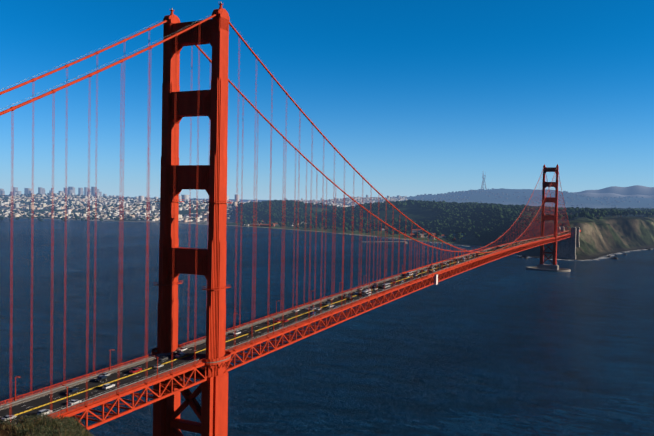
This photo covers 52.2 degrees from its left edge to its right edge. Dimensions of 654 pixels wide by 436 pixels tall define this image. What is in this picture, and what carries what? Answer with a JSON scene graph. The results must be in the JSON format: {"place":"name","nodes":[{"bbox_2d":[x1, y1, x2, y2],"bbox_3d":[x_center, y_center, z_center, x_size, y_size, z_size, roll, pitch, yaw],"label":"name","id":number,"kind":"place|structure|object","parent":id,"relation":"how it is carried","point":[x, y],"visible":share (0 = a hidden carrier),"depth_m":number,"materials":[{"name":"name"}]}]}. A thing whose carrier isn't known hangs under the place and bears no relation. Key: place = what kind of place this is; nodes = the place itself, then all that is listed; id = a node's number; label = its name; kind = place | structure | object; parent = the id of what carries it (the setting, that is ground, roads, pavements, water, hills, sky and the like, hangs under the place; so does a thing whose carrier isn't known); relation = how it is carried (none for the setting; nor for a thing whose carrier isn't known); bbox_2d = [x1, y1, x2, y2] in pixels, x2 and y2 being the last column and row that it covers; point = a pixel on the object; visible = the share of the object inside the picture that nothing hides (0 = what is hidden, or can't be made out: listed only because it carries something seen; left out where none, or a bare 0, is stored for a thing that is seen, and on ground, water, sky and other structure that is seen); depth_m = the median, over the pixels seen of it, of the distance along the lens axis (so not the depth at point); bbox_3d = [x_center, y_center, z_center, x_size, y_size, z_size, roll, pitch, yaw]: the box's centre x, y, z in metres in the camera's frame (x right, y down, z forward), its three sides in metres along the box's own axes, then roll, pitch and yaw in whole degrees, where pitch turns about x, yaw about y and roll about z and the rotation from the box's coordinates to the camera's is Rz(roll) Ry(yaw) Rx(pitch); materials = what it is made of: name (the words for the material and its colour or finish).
{"place":"outdoors","nodes":[
{"label":"outdoors","id":0,"kind":"place"},
{"bbox_2d":[0,419,86,435],"bbox_3d":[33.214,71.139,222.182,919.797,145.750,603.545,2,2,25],"label":"headland","id":1,"kind":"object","parent":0,"point":[5,431],"depth_m":59.70,"materials":[{"name":"plant"}]},
{"bbox_2d":[0,412,93,435],"bbox_3d":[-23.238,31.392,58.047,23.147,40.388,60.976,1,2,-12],"label":"headland scrub","id":2,"kind":"object","parent":1,"relation":"on","point":[61,429],"depth_m":64.89,"materials":[{"name":"green plant"}]},
{"bbox_2d":[0,233,567,424],"bbox_3d":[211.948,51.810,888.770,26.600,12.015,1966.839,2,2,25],"label":"deck","id":3,"kind":"structure","parent":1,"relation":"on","point":[32,406],"depth_m":296.44,"materials":[{"name":"metal"}]},
{"bbox_2d":[1,415,16,420],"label":"sedan","id":4,"kind":"object","parent":3,"relation":"on","point":[7,417],"visible":0.71,"depth_m":219.62,"materials":[{"name":"grey paint"}]},
{"bbox_2d":[14,376,19,400],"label":"lamp post","id":5,"kind":"object","parent":3,"relation":"on","point":[15,387],"visible":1,"depth_m":238.76,"materials":[{"name":"red metal"}]},
{"bbox_2d":[37,409,50,415],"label":"car","id":6,"kind":"object","parent":3,"relation":"on","point":[43,411],"visible":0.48,"depth_m":224.66,"materials":[{"name":"white paint"}]},
{"bbox_2d":[62,385,67,411],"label":"lamp post","id":7,"kind":"object","parent":3,"relation":"on","point":[67,397],"visible":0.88,"depth_m":228.11,"materials":[{"name":"red metal"}]},
{"bbox_2d":[66,388,78,394],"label":"car","id":8,"kind":"object","parent":3,"relation":"on","point":[73,391],"visible":0.85,"depth_m":248.22,"materials":[{"name":"black paint"}]},
{"bbox_2d":[68,400,81,404],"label":"sedan","id":9,"kind":"object","parent":3,"relation":"on","point":[73,401],"visible":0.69,"depth_m":236.41,"materials":[{"name":"white paint"}]},
{"bbox_2d":[95,375,107,381],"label":"car","id":10,"kind":"object","parent":3,"relation":"on","point":[102,378],"visible":1,"depth_m":265.55,"materials":[{"name":"black paint"}]},
{"bbox_2d":[102,383,114,389],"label":"car","id":11,"kind":"object","parent":3,"relation":"on","point":[107,386],"visible":1,"depth_m":255.54,"materials":[{"name":"white paint"}]},
{"bbox_2d":[129,367,141,373],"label":"car","id":12,"kind":"object","parent":3,"relation":"on","point":[135,370],"visible":0.9,"depth_m":278.39,"materials":[{"name":"red paint"}]},
{"bbox_2d":[175,352,184,357],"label":"car","id":13,"kind":"object","parent":3,"relation":"on","point":[179,355],"visible":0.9,"depth_m":305.83,"materials":[{"name":"grey paint"}]},
{"bbox_2d":[1,233,570,416],"bbox_3d":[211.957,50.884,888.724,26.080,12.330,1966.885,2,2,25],"label":"railings","id":14,"kind":"object","parent":3,"relation":"on","point":[234,348],"visible":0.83,"depth_m":339.59,"materials":[{"name":"red metal"}]},
{"bbox_2d":[56,234,570,429],"bbox_3d":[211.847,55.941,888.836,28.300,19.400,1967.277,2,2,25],"label":"stiffening truss","id":15,"kind":"object","parent":3,"relation":"on","point":[397,294],"visible":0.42,"depth_m":353.24,"materials":[{"name":"red metal"}]},
{"bbox_2d":[434,274,437,284],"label":"panel","id":16,"kind":"object","parent":15,"relation":"hanging from","point":[436,279],"visible":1,"depth_m":620.34,"materials":[{"name":"white"}]},
{"bbox_2d":[362,289,370,294],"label":"car","id":17,"kind":"object","parent":3,"relation":"on","point":[364,292],"visible":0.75,"depth_m":488.97,"materials":[{"name":"white paint"}]},
{"bbox_2d":[382,283,389,287],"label":"car","id":18,"kind":"object","parent":3,"relation":"on","point":[385,285],"visible":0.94,"depth_m":528.96,"materials":[{"name":"grey paint"}]},
{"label":"tower pier","id":19,"kind":"object","parent":1,"relation":"on","visible":0},
{"bbox_2d":[153,2,230,435],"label":"tower","id":20,"kind":"structure","parent":19,"relation":"on","point":[211,412],"depth_m":306.00,"materials":[{"name":"red metal"}]},
{"bbox_2d":[0,14,570,252],"bbox_3d":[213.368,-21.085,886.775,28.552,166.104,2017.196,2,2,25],"label":"cables","id":21,"kind":"object","parent":20,"relation":"attached to","point":[109,66],"visible":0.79,"depth_m":297.14,"materials":[{"name":"red metal"}]},
{"bbox_2d":[9,21,570,419],"bbox_3d":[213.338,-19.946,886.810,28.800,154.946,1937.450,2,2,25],"label":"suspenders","id":22,"kind":"object","parent":21,"relation":"hanging from","point":[13,108],"visible":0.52,"depth_m":318.50,"materials":[{"name":"red metal"}]},
{"bbox_2d":[151,237,557,371],"bbox_3d":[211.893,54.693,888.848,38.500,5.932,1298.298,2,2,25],"label":"tower walkways","id":23,"kind":"structure","parent":20,"relation":"attached to","point":[224,359],"depth_m":301.48,"materials":[{"name":"red metal"}]},
{"bbox_2d":[0,195,653,435],"bbox_3d":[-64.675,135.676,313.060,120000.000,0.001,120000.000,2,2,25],"label":"water","id":24,"kind":"structure","parent":0,"point":[511,345],"depth_m":725.68,"materials":[{"name":"blue liquid"}]},
{"bbox_2d":[361,241,407,243],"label":"pier","id":25,"kind":"structure","parent":24,"relation":"in","point":[391,241],"depth_m":2342.61,"materials":[{"name":"concrete"}]},
{"bbox_2d":[333,233,647,260],"bbox_3d":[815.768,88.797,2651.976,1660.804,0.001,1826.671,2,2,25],"label":"surf foam","id":26,"kind":"object","parent":24,"relation":"on","point":[538,258],"visible":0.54,"depth_m":1933.73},
{"bbox_2d":[526,264,570,271],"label":"tower pier","id":27,"kind":"structure","parent":24,"relation":"in","point":[546,267],"depth_m":1456.88,"materials":[{"name":"concrete"}]},
{"bbox_2d":[540,164,558,264],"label":"tower","id":28,"kind":"structure","parent":27,"relation":"on","point":[549,199],"depth_m":1461.90,"materials":[{"name":"red metal"}]},
{"bbox_2d":[517,248,651,258],"bbox_3d":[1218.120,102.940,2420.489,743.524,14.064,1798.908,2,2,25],"label":"shore rocks","id":29,"kind":"object","parent":24,"relation":"in","point":[524,256],"visible":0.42,"depth_m":1804.62,"materials":[{"name":"grey stone"}]},
{"bbox_2d":[0,188,653,259],"bbox_3d":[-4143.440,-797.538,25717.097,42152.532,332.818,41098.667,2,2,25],"label":"san francisco terrain","id":30,"kind":"structure","parent":0,"point":[605,235],"depth_m":3032.27,"materials":[{"name":"green plant"}]},
{"bbox_2d":[0,187,239,201],"bbox_3d":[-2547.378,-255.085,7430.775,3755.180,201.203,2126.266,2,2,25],"label":"city skyline","id":31,"kind":"structure","parent":30,"relation":"on","point":[70,190],"depth_m":7880.44},
{"bbox_2d":[0,192,407,221],"bbox_3d":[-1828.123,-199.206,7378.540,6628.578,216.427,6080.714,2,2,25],"label":"city houses","id":32,"kind":"structure","parent":30,"relation":"on","point":[88,198],"depth_m":4750.07,"materials":[{"name":"white"}]},
{"bbox_2d":[0,193,653,243],"bbox_3d":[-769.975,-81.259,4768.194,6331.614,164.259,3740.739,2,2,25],"label":"presidio tree crowns","id":33,"kind":"object","parent":30,"relation":"on","point":[493,217],"visible":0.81,"depth_m":3109.64,"materials":[{"name":"green plant"}]},
{"bbox_2d":[242,217,473,240],"bbox_3d":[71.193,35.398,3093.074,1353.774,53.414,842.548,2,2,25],"label":"buildings","id":34,"kind":"structure","parent":30,"relation":"on","point":[413,231],"depth_m":2814.01,"materials":[{"name":"white paint"}]},
{"bbox_2d":[481,173,486,189],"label":"lattice tower","id":35,"kind":"structure","parent":30,"relation":"on","point":[483,177],"depth_m":8545.36,"materials":[{"name":"grey metal"}]},
{"bbox_2d":[393,188,653,208],"bbox_3d":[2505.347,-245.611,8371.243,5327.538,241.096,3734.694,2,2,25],"label":"hills","id":36,"kind":"structure","parent":30,"relation":"on","point":[528,198],"depth_m":7558.42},
{"bbox_2d":[557,226,579,259],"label":"pylons","id":37,"kind":"object","parent":30,"relation":"on","point":[566,248],"visible":0.69,"depth_m":1772.28,"materials":[{"name":"concrete"}]},
{"bbox_2d":[0,0,653,199],"label":"sky","id":38,"kind":"structure","parent":0,"point":[422,97],"materials":[{"name":"blue"}]},
{"bbox_2d":[574,185,653,195],"bbox_3d":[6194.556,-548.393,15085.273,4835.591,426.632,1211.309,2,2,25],"label":"distant hills","id":39,"kind":"structure","parent":0,"point":[638,190],"depth_m":14895.26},
{"bbox_2d":[579,193,653,198],"bbox_3d":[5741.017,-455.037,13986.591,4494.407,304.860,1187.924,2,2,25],"label":"distant hills","id":40,"kind":"structure","parent":0,"point":[602,195],"depth_m":13942.97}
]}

